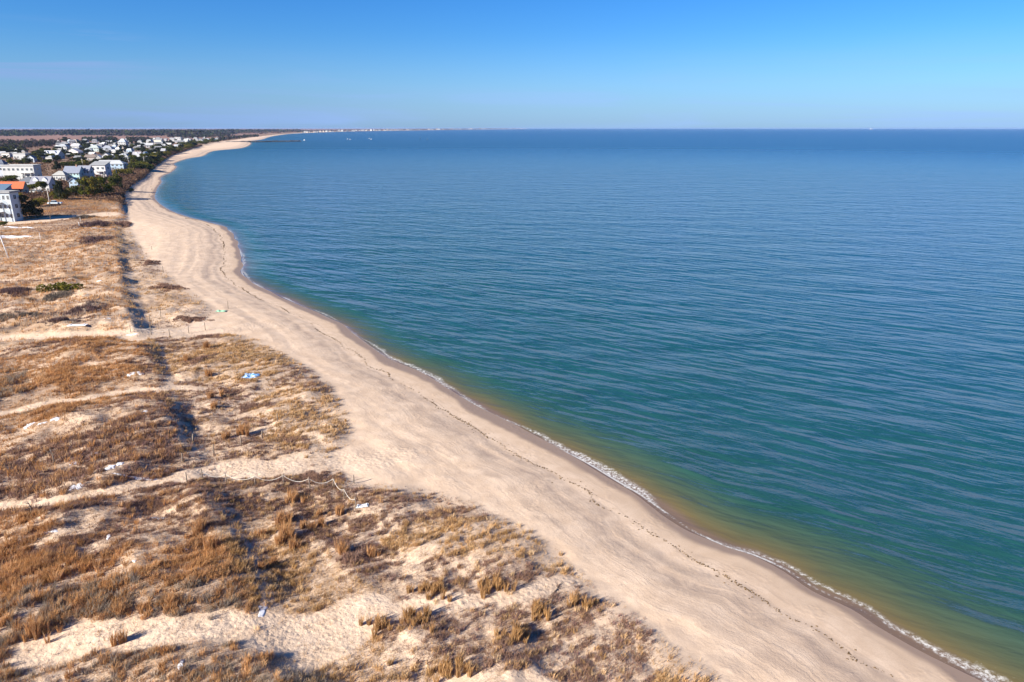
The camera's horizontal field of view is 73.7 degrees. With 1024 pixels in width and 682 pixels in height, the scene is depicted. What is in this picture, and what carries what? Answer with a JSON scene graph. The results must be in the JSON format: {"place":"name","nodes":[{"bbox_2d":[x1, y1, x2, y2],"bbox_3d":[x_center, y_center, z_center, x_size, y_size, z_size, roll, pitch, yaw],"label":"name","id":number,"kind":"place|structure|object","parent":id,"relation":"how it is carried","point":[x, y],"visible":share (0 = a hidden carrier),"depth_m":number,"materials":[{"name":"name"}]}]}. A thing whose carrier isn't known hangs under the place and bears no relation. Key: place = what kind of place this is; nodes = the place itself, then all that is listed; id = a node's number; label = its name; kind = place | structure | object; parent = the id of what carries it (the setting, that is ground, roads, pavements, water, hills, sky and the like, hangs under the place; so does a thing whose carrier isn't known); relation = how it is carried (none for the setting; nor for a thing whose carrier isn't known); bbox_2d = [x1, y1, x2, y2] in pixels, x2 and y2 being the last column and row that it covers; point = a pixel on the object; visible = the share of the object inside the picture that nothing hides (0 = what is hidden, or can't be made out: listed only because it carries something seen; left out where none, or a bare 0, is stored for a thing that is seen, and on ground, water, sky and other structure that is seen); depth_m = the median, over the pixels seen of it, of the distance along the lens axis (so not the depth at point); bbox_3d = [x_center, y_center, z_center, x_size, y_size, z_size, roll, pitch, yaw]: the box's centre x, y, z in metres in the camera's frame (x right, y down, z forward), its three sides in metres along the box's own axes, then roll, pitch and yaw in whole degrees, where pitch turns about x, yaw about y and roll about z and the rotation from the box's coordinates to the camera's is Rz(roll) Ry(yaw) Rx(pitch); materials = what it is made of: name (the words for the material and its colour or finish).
{"place":"outdoors","nodes":[
{"label":"outdoors","id":0,"kind":"place"},
{"bbox_2d":[0,129,981,681],"bbox_3d":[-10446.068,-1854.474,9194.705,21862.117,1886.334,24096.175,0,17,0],"label":"ground","id":1,"kind":"structure","parent":0,"point":[408,441],"depth_m":62.49,"materials":[{"name":"sand"}]},
{"bbox_2d":[0,184,11,189],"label":"beach house","id":2,"kind":"structure","parent":1,"relation":"on","point":[5,187],"depth_m":340.80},
{"bbox_2d":[1,152,12,156],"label":"beach house","id":3,"kind":"structure","parent":1,"relation":"on","point":[9,154],"depth_m":785.46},
{"bbox_2d":[0,175,19,180],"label":"shrub","id":4,"kind":"object","parent":1,"relation":"on","point":[9,177],"visible":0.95,"depth_m":425.31,"materials":[{"name":"green plant"}]},
{"bbox_2d":[0,190,23,221],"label":"beach house","id":5,"kind":"structure","parent":1,"relation":"on","point":[10,208],"depth_m":255.40,"materials":[{"name":"paint"}]},
{"bbox_2d":[0,181,29,193],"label":"beach house","id":6,"kind":"structure","parent":1,"relation":"on","point":[21,186],"depth_m":347.40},
{"bbox_2d":[0,286,31,296],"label":"dark thicket","id":7,"kind":"object","parent":1,"relation":"on","point":[13,290],"visible":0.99,"depth_m":142.72,"materials":[{"name":"brown"}]},
{"bbox_2d":[0,235,31,237],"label":"snow patch","id":8,"kind":"object","parent":1,"relation":"on","point":[10,236],"visible":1,"depth_m":219.04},
{"bbox_2d":[0,164,41,179],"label":"beach house","id":9,"kind":"structure","parent":1,"relation":"on","point":[25,170],"depth_m":448.76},
{"bbox_2d":[0,310,42,321],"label":"dark thicket","id":10,"kind":"object","parent":1,"relation":"on","point":[22,314],"visible":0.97,"depth_m":123.80,"materials":[{"name":"brown"}]},
{"bbox_2d":[12,153,30,159],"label":"beach house","id":11,"kind":"structure","parent":1,"relation":"on","point":[19,156],"depth_m":728.09,"materials":[{"name":"white"}]},
{"bbox_2d":[20,177,30,184],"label":"beach house","id":12,"kind":"structure","parent":1,"relation":"on","point":[27,180],"depth_m":390.00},
{"bbox_2d":[19,194,39,217],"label":"pine tree","id":13,"kind":"object","parent":1,"relation":"on","point":[26,206],"visible":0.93,"depth_m":260.61,"materials":[{"name":"green plant"}]},
{"bbox_2d":[0,138,60,150],"bbox_3d":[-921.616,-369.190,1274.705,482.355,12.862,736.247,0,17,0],"label":"inland woodland","id":14,"kind":"object","parent":1,"relation":"on","point":[12,143],"visible":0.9,"depth_m":1216.83,"materials":[{"name":"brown plant"}]},
{"bbox_2d":[20,613,50,643],"bbox_3d":[-32.401,19.628,46.880,2.316,1.868,1.722,0,17,0],"label":"grass clump","id":15,"kind":"object","parent":1,"relation":"on","point":[34,629],"visible":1,"depth_m":46.83,"materials":[{"name":"brown"}]},
{"bbox_2d":[29,207,43,217],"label":"shrub","id":16,"kind":"object","parent":1,"relation":"on","point":[37,212],"visible":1,"depth_m":262.52,"materials":[{"name":"green plant"}]},
{"bbox_2d":[32,197,47,206],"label":"shrub","id":17,"kind":"object","parent":1,"relation":"on","point":[40,200],"visible":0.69,"depth_m":293.72,"materials":[{"name":"green plant"}]},
{"bbox_2d":[34,181,47,198],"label":"pine tree","id":18,"kind":"object","parent":1,"relation":"on","point":[42,184],"visible":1,"depth_m":319.58,"materials":[{"name":"green plant"}]},
{"bbox_2d":[29,176,54,189],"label":"beach house","id":19,"kind":"structure","parent":1,"relation":"on","point":[49,180],"depth_m":365.75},
{"bbox_2d":[24,289,74,302],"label":"dark thicket","id":20,"kind":"object","parent":1,"relation":"on","point":[50,297],"visible":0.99,"depth_m":139.25,"materials":[{"name":"plant"}]},
{"bbox_2d":[43,150,64,158],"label":"beach house","id":21,"kind":"structure","parent":1,"relation":"on","point":[60,153],"depth_m":745.15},
{"bbox_2d":[51,161,62,169],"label":"pine tree","id":22,"kind":"object","parent":1,"relation":"on","point":[57,166],"visible":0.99,"depth_m":537.99,"materials":[{"name":"green plant"}]},
{"bbox_2d":[35,282,83,291],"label":"evergreen bush","id":23,"kind":"object","parent":1,"relation":"on","point":[59,286],"visible":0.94,"depth_m":143.21,"materials":[{"name":"green plant"}]},
{"bbox_2d":[53,180,65,198],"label":"pine tree","id":24,"kind":"object","parent":1,"relation":"on","point":[57,185],"visible":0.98,"depth_m":318.49,"materials":[{"name":"green plant"}]},
{"bbox_2d":[52,171,69,180],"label":"beach house","id":25,"kind":"structure","parent":1,"relation":"on","point":[57,175],"depth_m":440.67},
{"bbox_2d":[27,314,99,325],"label":"dark thicket","id":26,"kind":"object","parent":1,"relation":"on","point":[59,319],"visible":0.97,"depth_m":119.46,"materials":[{"name":"brown"}]},
{"bbox_2d":[57,144,70,149],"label":"beach house","id":27,"kind":"structure","parent":1,"relation":"on","point":[65,146],"depth_m":1017.85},
{"bbox_2d":[60,189,71,199],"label":"shrub","id":28,"kind":"object","parent":1,"relation":"on","point":[66,192],"visible":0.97,"depth_m":322.26,"materials":[{"name":"green plant"}]},
{"bbox_2d":[66,185,78,195],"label":"shrub","id":29,"kind":"object","parent":1,"relation":"on","point":[73,189],"visible":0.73,"depth_m":338.64,"materials":[{"name":"green plant"}]},
{"bbox_2d":[63,165,83,178],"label":"beach house","id":30,"kind":"structure","parent":1,"relation":"on","point":[75,171],"depth_m":444.69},
{"bbox_2d":[0,147,149,199],"bbox_3d":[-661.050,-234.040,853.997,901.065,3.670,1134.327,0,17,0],"label":"winter scrub","id":31,"kind":"object","parent":1,"relation":"on","point":[36,194],"visible":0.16,"depth_m":446.14,"materials":[{"name":"brown plant"}]},
{"bbox_2d":[68,177,81,185],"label":"beach house","id":32,"kind":"structure","parent":1,"relation":"on","point":[72,181],"depth_m":386.22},
{"bbox_2d":[68,148,82,153],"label":"beach house","id":33,"kind":"structure","parent":1,"relation":"on","point":[75,150],"depth_m":850.33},
{"bbox_2d":[45,300,118,317],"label":"dark thicket","id":34,"kind":"object","parent":1,"relation":"on","point":[88,308],"visible":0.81,"depth_m":127.90,"materials":[{"name":"brown"}]},
{"bbox_2d":[68,214,98,218],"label":"dark thicket","id":35,"kind":"object","parent":1,"relation":"on","point":[85,216],"visible":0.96,"depth_m":263.46,"materials":[{"name":"brown"}]},
{"bbox_2d":[76,178,91,196],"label":"pine tree","id":36,"kind":"object","parent":1,"relation":"on","point":[81,191],"visible":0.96,"depth_m":336.17,"materials":[{"name":"green plant"}]},
{"bbox_2d":[82,166,94,177],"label":"beach house","id":37,"kind":"structure","parent":1,"relation":"on","point":[88,171],"depth_m":449.54,"materials":[{"name":"grey"}]},
{"bbox_2d":[82,176,98,195],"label":"pine tree","id":38,"kind":"object","parent":1,"relation":"on","point":[92,183],"visible":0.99,"depth_m":335.83,"materials":[{"name":"green plant"}]},
{"bbox_2d":[69,219,119,228],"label":"dark thicket","id":39,"kind":"object","parent":1,"relation":"on","point":[96,223],"visible":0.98,"depth_m":242.76,"materials":[{"name":"brown"}]},
{"bbox_2d":[89,145,101,151],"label":"beach house","id":40,"kind":"structure","parent":1,"relation":"on","point":[95,148],"depth_m":970.90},
{"bbox_2d":[74,234,118,244],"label":"dark thicket","id":41,"kind":"object","parent":1,"relation":"on","point":[94,239],"visible":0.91,"depth_m":208.54,"materials":[{"name":"brown"}]},
{"bbox_2d":[90,161,111,176],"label":"beach house","id":42,"kind":"structure","parent":1,"relation":"on","point":[101,168],"depth_m":476.74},
{"bbox_2d":[94,176,109,193],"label":"pine tree","id":43,"kind":"object","parent":1,"relation":"on","point":[102,181],"visible":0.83,"depth_m":343.09,"materials":[{"name":"green plant"}]},
{"bbox_2d":[107,172,122,185],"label":"pine tree","id":44,"kind":"object","parent":1,"relation":"on","point":[115,180],"visible":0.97,"depth_m":381.15,"materials":[{"name":"green plant"}]},
{"bbox_2d":[107,626,128,646],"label":"grass clump","id":45,"kind":"object","parent":1,"relation":"on","point":[121,638],"visible":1,"depth_m":46.32,"materials":[{"name":"brown"}]},
{"bbox_2d":[111,602,125,616],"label":"grass clump","id":46,"kind":"object","parent":1,"relation":"on","point":[119,609],"visible":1,"depth_m":48.71,"materials":[{"name":"brown"}]},
{"bbox_2d":[110,161,127,168],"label":"beach house","id":47,"kind":"structure","parent":1,"relation":"on","point":[119,164],"depth_m":553.60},
{"bbox_2d":[118,139,128,145],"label":"beach house","id":48,"kind":"structure","parent":1,"relation":"on","point":[122,142],"depth_m":1196.02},
{"bbox_2d":[115,220,132,227],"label":"heath thicket","id":49,"kind":"object","parent":1,"relation":"on","point":[123,223],"visible":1,"depth_m":251.20,"materials":[{"name":"brown"}]},
{"bbox_2d":[124,168,134,173],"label":"shrub","id":50,"kind":"object","parent":1,"relation":"on","point":[128,170],"visible":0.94,"depth_m":496.74,"materials":[{"name":"green plant"}]},
{"bbox_2d":[126,162,140,168],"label":"evergreen","id":51,"kind":"object","parent":1,"relation":"on","point":[134,165],"visible":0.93,"depth_m":551.96,"materials":[{"name":"green plant"}]},
{"bbox_2d":[128,154,139,162],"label":"pine tree","id":52,"kind":"object","parent":1,"relation":"on","point":[133,157],"visible":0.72,"depth_m":594.35,"materials":[{"name":"green plant"}]},
{"bbox_2d":[113,473,157,480],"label":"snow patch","id":53,"kind":"object","parent":1,"relation":"on","point":[149,479],"visible":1,"depth_m":68.14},
{"bbox_2d":[70,144,202,204],"bbox_3d":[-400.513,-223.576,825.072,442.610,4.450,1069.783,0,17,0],"label":"scarp scrub","id":54,"kind":"object","parent":1,"relation":"on","point":[117,195],"visible":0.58,"depth_m":416.35,"materials":[{"name":"brown plant"}]},
{"bbox_2d":[135,598,151,613],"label":"grass clump","id":55,"kind":"object","parent":1,"relation":"on","point":[141,606],"visible":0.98,"depth_m":49.12,"materials":[{"name":"brown"}]},
{"bbox_2d":[137,164,155,168],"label":"evergreen","id":56,"kind":"object","parent":1,"relation":"on","point":[144,166],"visible":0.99,"depth_m":556.60,"materials":[{"name":"green plant"}]},
{"bbox_2d":[138,259,160,266],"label":"heath thicket","id":57,"kind":"object","parent":1,"relation":"on","point":[148,262],"visible":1,"depth_m":180.75,"materials":[{"name":"brown"}]},
{"bbox_2d":[0,128,308,136],"bbox_3d":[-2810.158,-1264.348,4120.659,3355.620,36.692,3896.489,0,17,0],"label":"woodland","id":58,"kind":"object","parent":1,"relation":"on","point":[122,132],"visible":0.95,"depth_m":3024.19,"materials":[{"name":"green plant"}]},
{"bbox_2d":[146,282,188,291],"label":"heath thicket","id":59,"kind":"object","parent":1,"relation":"on","point":[171,287],"visible":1,"depth_m":153.56,"materials":[{"name":"brown"}]},
{"bbox_2d":[129,322,205,334],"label":"rope fence","id":60,"kind":"object","parent":1,"relation":"on","point":[163,331],"visible":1,"depth_m":117.21,"materials":[{"name":"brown wood"}]},
{"bbox_2d":[161,592,177,611],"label":"grass clump","id":61,"kind":"object","parent":1,"relation":"on","point":[168,599],"visible":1,"depth_m":49.21,"materials":[{"name":"brown"}]},
{"bbox_2d":[81,133,258,141],"bbox_3d":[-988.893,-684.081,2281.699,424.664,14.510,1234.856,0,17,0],"label":"marsh copse","id":62,"kind":"object","parent":1,"relation":"on","point":[229,136],"visible":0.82,"depth_m":1957.25,"materials":[{"name":"green plant"}]},
{"bbox_2d":[165,315,214,322],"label":"heath thicket","id":63,"kind":"object","parent":1,"relation":"on","point":[188,319],"visible":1,"depth_m":128.46,"materials":[{"name":"brown"}]},
{"bbox_2d":[172,351,218,365],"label":"heath thicket","id":64,"kind":"object","parent":1,"relation":"on","point":[200,358],"visible":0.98,"depth_m":103.89,"materials":[{"name":"brown"}]},
{"bbox_2d":[192,518,206,536],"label":"grass clump","id":65,"kind":"object","parent":1,"relation":"on","point":[199,526],"visible":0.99,"depth_m":58.94,"materials":[{"name":"brown"}]},
{"bbox_2d":[189,333,222,338],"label":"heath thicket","id":66,"kind":"object","parent":1,"relation":"on","point":[204,335],"visible":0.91,"depth_m":117.59,"materials":[{"name":"brown"}]},
{"bbox_2d":[202,340,210,348],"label":"grass clump","id":67,"kind":"object","parent":1,"relation":"on","point":[206,344],"visible":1,"depth_m":111.57,"materials":[{"name":"brown"}]},
{"bbox_2d":[204,366,212,376],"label":"grass clump","id":68,"kind":"object","parent":1,"relation":"on","point":[207,372],"visible":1,"depth_m":98.58,"materials":[{"name":"brown"}]},
{"bbox_2d":[201,531,219,549],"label":"grass clump","id":69,"kind":"object","parent":1,"relation":"on","point":[213,541],"visible":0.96,"depth_m":56.85,"materials":[{"name":"brown"}]},
{"bbox_2d":[206,390,214,398],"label":"grass clump","id":70,"kind":"object","parent":1,"relation":"on","point":[209,395],"visible":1,"depth_m":89.95,"materials":[{"name":"brown"}]},
{"bbox_2d":[207,386,244,395],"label":"heath thicket","id":71,"kind":"object","parent":1,"relation":"on","point":[229,392],"visible":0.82,"depth_m":92.80,"materials":[{"name":"brown"}]},
{"bbox_2d":[221,428,231,439],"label":"grass clump","id":72,"kind":"object","parent":1,"relation":"on","point":[227,435],"visible":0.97,"depth_m":78.89,"materials":[{"name":"brown"}]},
{"bbox_2d":[235,421,250,435],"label":"grass clump","id":73,"kind":"object","parent":1,"relation":"on","point":[242,432],"visible":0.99,"depth_m":79.97,"materials":[{"name":"brown"}]},
{"bbox_2d":[242,373,259,377],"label":"crumpled tarp","id":74,"kind":"object","parent":1,"relation":"on","point":[248,375],"visible":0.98,"depth_m":97.75,"materials":[{"name":"plastic"}]},
{"bbox_2d":[224,399,281,411],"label":"heath thicket","id":75,"kind":"object","parent":1,"relation":"on","point":[252,404],"visible":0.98,"depth_m":88.44,"materials":[{"name":"brown"}]},
{"bbox_2d":[253,527,265,536],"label":"grass clump","id":76,"kind":"object","parent":1,"relation":"on","point":[262,532],"visible":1,"depth_m":60.06,"materials":[{"name":"brown"}]},
{"bbox_2d":[257,560,266,569],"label":"grass clump","id":77,"kind":"object","parent":1,"relation":"on","point":[263,564],"visible":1,"depth_m":55.04,"materials":[{"name":"brown"}]},
{"bbox_2d":[258,603,267,616],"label":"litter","id":78,"kind":"object","parent":1,"relation":"on","point":[261,613],"visible":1,"depth_m":50.07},
{"bbox_2d":[185,468,356,507],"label":"rope fence","id":79,"kind":"object","parent":1,"relation":"on","point":[277,478],"visible":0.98,"depth_m":67.90,"materials":[{"name":"fabric"}]},
{"bbox_2d":[268,556,277,566],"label":"grass clump","id":80,"kind":"object","parent":1,"relation":"on","point":[274,560],"visible":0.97,"depth_m":56.11,"materials":[{"name":"brown"}]},
{"bbox_2d":[273,530,286,545],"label":"grass clump","id":81,"kind":"object","parent":1,"relation":"on","point":[280,539],"visible":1,"depth_m":58.93,"materials":[{"name":"brown"}]},
{"bbox_2d":[273,509,294,525],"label":"grass clump","id":82,"kind":"object","parent":1,"relation":"on","point":[281,515],"visible":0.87,"depth_m":61.77,"materials":[{"name":"brown"}]},
{"bbox_2d":[277,517,296,539],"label":"grass clump","id":83,"kind":"object","parent":1,"relation":"on","point":[288,531],"visible":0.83,"depth_m":59.61,"materials":[{"name":"brown"}]},
{"bbox_2d":[268,434,312,446],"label":"heath thicket","id":84,"kind":"object","parent":1,"relation":"on","point":[304,438],"visible":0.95,"depth_m":78.37,"materials":[{"name":"brown"}]},
{"bbox_2d":[287,538,302,549],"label":"grass clump","id":85,"kind":"object","parent":1,"relation":"on","point":[293,543],"visible":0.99,"depth_m":58.48,"materials":[{"name":"brown"}]},
{"bbox_2d":[284,487,307,503],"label":"grass clump","id":86,"kind":"object","parent":1,"relation":"on","point":[293,495],"visible":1,"depth_m":65.74,"materials":[{"name":"brown"}]},
{"bbox_2d":[299,518,326,529],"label":"grass clump","id":87,"kind":"object","parent":1,"relation":"on","point":[308,525],"visible":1,"depth_m":61.56,"materials":[{"name":"brown"}]},
{"bbox_2d":[291,469,339,482],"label":"heath thicket","id":88,"kind":"object","parent":1,"relation":"on","point":[312,474],"visible":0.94,"depth_m":70.19,"materials":[{"name":"brown"}]},
{"bbox_2d":[334,504,344,515],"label":"grass clump","id":89,"kind":"object","parent":1,"relation":"on","point":[338,510],"visible":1,"depth_m":63.59,"materials":[{"name":"brown"}]},
{"bbox_2d":[334,535,349,554],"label":"grass clump","id":90,"kind":"object","parent":1,"relation":"on","point":[341,548],"visible":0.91,"depth_m":57.66,"materials":[{"name":"brown"}]},
{"bbox_2d":[326,537,374,584],"bbox_3d":[-13.626,18.186,56.610,3.720,0.976,6.782,0,17,0],"label":"heath thicket","id":91,"kind":"object","parent":1,"relation":"on","point":[345,558],"visible":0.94,"depth_m":56.92,"materials":[{"name":"brown"}]},
{"bbox_2d":[0,194,718,681],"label":"dune grass","id":92,"kind":"structure","parent":1,"relation":"on","point":[48,552],"depth_m":61.04,"materials":[{"name":"brown"}]},
{"bbox_2d":[366,542,381,556],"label":"grass clump","id":93,"kind":"object","parent":1,"relation":"on","point":[371,550],"visible":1,"depth_m":57.83,"materials":[{"name":"brown"}]},
{"bbox_2d":[358,612,392,636],"bbox_3d":[-9.694,20.184,48.984,2.103,1.071,2.502,-12,21,-33],"label":"grass clump","id":94,"kind":"object","parent":1,"relation":"on","point":[378,624],"visible":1,"depth_m":48.96,"materials":[{"name":"brown"}]},
{"bbox_2d":[241,128,514,133],"bbox_3d":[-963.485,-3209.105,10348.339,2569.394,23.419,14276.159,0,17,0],"label":"coast woodland","id":95,"kind":"object","parent":1,"relation":"on","point":[310,130],"visible":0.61,"depth_m":6608.02,"materials":[{"name":"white plant"}]},
{"bbox_2d":[398,603,435,632],"bbox_3d":[-6.545,19.880,49.444,3.580,1.372,2.289,8,19,24],"label":"grass clump","id":96,"kind":"object","parent":1,"relation":"on","point":[410,611],"visible":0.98,"depth_m":49.48,"materials":[{"name":"brown"}]},
{"bbox_2d":[405,575,452,601],"bbox_3d":[-6.335,19.171,52.252,3.158,1.108,2.961,-7,19,-21],"label":"grass clump","id":97,"kind":"object","parent":1,"relation":"on","point":[433,588],"visible":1,"depth_m":52.71,"materials":[{"name":"brown"}]},
{"bbox_2d":[426,653,475,681],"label":"grass clump","id":98,"kind":"object","parent":1,"relation":"on","point":[445,667],"visible":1,"depth_m":44.59,"materials":[{"name":"brown"}]},
{"bbox_2d":[477,572,517,598],"bbox_3d":[-1.192,18.842,53.324,3.204,1.172,2.278,-6,18,-18],"label":"grass clump","id":99,"kind":"object","parent":1,"relation":"on","point":[496,583],"visible":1,"depth_m":53.03,"materials":[{"name":"brown"}]},
{"bbox_2d":[493,620,530,642],"bbox_3d":[0.130,20.443,48.362,2.669,1.468,1.706,9,19,26],"label":"grass clump","id":100,"kind":"object","parent":1,"relation":"on","point":[516,632],"visible":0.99,"depth_m":48.12,"materials":[{"name":"brown"}]},
{"bbox_2d":[147,190,892,676],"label":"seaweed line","id":101,"kind":"object","parent":1,"relation":"on","point":[571,482],"visible":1,"depth_m":70.93,"materials":[{"name":"plant"}]},
{"bbox_2d":[531,597,552,620],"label":"grass clump","id":102,"kind":"object","parent":1,"relation":"on","point":[538,610],"visible":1,"depth_m":50.51,"materials":[{"name":"brown"}]},
{"bbox_2d":[566,590,600,607],"bbox_3d":[5.450,19.595,52.000,2.788,1.187,1.721,0,17,0],"label":"grass clump","id":103,"kind":"object","parent":1,"relation":"on","point":[575,600],"visible":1,"depth_m":51.82,"materials":[{"name":"brown"}]},
{"bbox_2d":[0,0,1023,128],"label":"sky","id":104,"kind":"structure","parent":0,"point":[65,64],"materials":[{"name":"blue"}]},
{"bbox_2d":[155,129,1023,681],"bbox_3d":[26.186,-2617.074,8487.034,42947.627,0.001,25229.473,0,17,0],"label":"sea","id":105,"kind":"structure","parent":0,"point":[797,355],"depth_m":142.23,"materials":[{"name":"liquid"}]},
{"bbox_2d":[226,140,300,141],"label":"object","id":106,"kind":"object","parent":105,"relation":"in","point":[268,141],"visible":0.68,"depth_m":1777.82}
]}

